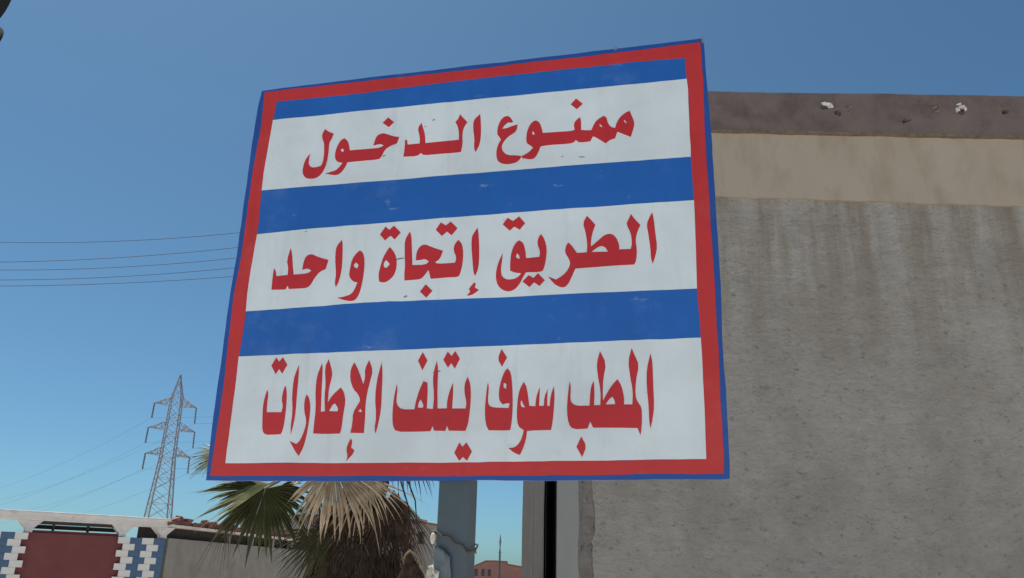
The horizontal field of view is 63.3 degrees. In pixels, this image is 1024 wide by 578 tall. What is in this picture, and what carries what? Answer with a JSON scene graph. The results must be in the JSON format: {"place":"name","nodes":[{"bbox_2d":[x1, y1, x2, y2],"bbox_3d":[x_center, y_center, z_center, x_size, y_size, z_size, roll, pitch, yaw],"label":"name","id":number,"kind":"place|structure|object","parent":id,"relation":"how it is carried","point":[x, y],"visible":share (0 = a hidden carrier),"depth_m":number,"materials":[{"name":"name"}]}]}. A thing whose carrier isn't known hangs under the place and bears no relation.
{"place":"outdoors","nodes":[
{"label":"outdoors","id":0,"kind":"place"},
{"bbox_2d":[0,0,10,40],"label":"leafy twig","id":1,"kind":"object","parent":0,"point":[4,4],"visible":1,"depth_m":2.64,"materials":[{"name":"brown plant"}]},
{"bbox_2d":[3,232,239,242],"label":"overhead cable","id":2,"kind":"object","parent":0,"point":[107,241],"visible":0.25,"depth_m":48.44,"materials":[{"name":"black metal"}]},
{"bbox_2d":[16,247,237,261],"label":"overhead cable","id":3,"kind":"object","parent":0,"point":[122,257],"visible":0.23,"depth_m":48.12,"materials":[{"name":"black metal"}]},
{"bbox_2d":[23,267,234,279],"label":"overhead cable","id":4,"kind":"object","parent":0,"point":[122,276],"visible":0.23,"depth_m":47.73,"materials":[{"name":"black metal"}]},
{"bbox_2d":[26,276,232,285],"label":"overhead cable","id":5,"kind":"object","parent":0,"point":[119,283],"visible":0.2,"depth_m":47.60,"materials":[{"name":"black metal"}]},
{"bbox_2d":[43,258,233,269],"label":"overhead cable","id":6,"kind":"object","parent":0,"point":[133,266],"visible":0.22,"depth_m":47.95,"materials":[{"name":"black metal"}]},
{"bbox_2d":[240,514,436,577],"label":"grey building","id":7,"kind":"structure","parent":0,"point":[431,526],"depth_m":22.25,"materials":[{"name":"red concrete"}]},
{"bbox_2d":[474,560,520,577],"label":"brick building","id":8,"kind":"structure","parent":0,"point":[487,569],"depth_m":189.41,"materials":[{"name":"red"}]},
{"bbox_2d":[0,0,1023,565],"label":"sky","id":9,"kind":"structure","parent":0,"point":[121,121],"materials":[{"name":"blue"}]},
{"bbox_2d":[556,91,1023,577],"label":"rendered building","id":10,"kind":"structure","parent":0,"point":[871,255],"depth_m":8.25,"materials":[{"name":"beige paint"}]},
{"label":"ground","id":11,"kind":"structure","parent":0,"visible":0},
{"bbox_2d":[0,509,174,577],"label":"tiled boundary wall","id":12,"kind":"structure","parent":11,"relation":"on","point":[28,552],"depth_m":12.68,"materials":[{"name":"paint"}]},
{"bbox_2d":[142,375,196,518],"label":"lattice pylon","id":13,"kind":"object","parent":11,"relation":"on","point":[181,405],"visible":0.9,"depth_m":130.48,"materials":[{"name":"metal"}]},
{"bbox_2d":[137,516,332,577],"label":"brick topped wall","id":14,"kind":"structure","parent":11,"relation":"on","point":[186,542],"depth_m":14.71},
{"bbox_2d":[184,444,435,577],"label":"fan palm","id":15,"kind":"object","parent":11,"relation":"on","point":[366,521],"visible":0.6,"depth_m":5.59,"materials":[{"name":"green plant"}]},
{"bbox_2d":[206,36,729,577],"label":"road sign","id":16,"kind":"object","parent":11,"relation":"on","point":[456,282],"visible":1,"depth_m":3.19,"materials":[{"name":"white metal"}]},
{"bbox_2d":[426,565,438,577],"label":"cloth rag","id":17,"kind":"object","parent":16,"relation":"hanging from","point":[431,572],"visible":1,"depth_m":2.86,"materials":[{"name":"white fabric"}]},
{"bbox_2d":[430,533,434,543],"bbox_3d":[-0.278,0.876,2.920,0.018,0.040,0.011,1,-19,0],"label":"tape knot","id":18,"kind":"object","parent":16,"relation":"attached to","point":[432,538],"visible":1,"depth_m":2.92,"materials":[{"name":"white plastic"}]},
{"bbox_2d":[432,546,451,577],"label":"plastic wrap","id":19,"kind":"object","parent":16,"relation":"attached to","point":[441,561],"visible":0.99,"depth_m":2.88,"materials":[{"name":"plastic"}]},
{"bbox_2d":[432,530,478,553],"bbox_3d":[-0.187,0.906,2.963,0.171,0.078,0.141,-4,-20,14],"label":"cord","id":20,"kind":"object","parent":16,"relation":"attached to","point":[455,543],"visible":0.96,"depth_m":2.90,"materials":[{"name":"fabric"}]},
{"bbox_2d":[498,534,500,577],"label":"floodlight mast","id":21,"kind":"object","parent":11,"relation":"on","point":[499,557],"visible":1,"depth_m":142.66,"materials":[{"name":"grey metal"}]},
{"bbox_2d":[521,481,556,577],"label":"concrete column","id":22,"kind":"structure","parent":11,"relation":"on","point":[539,516],"depth_m":7.77,"materials":[{"name":"grey concrete"}]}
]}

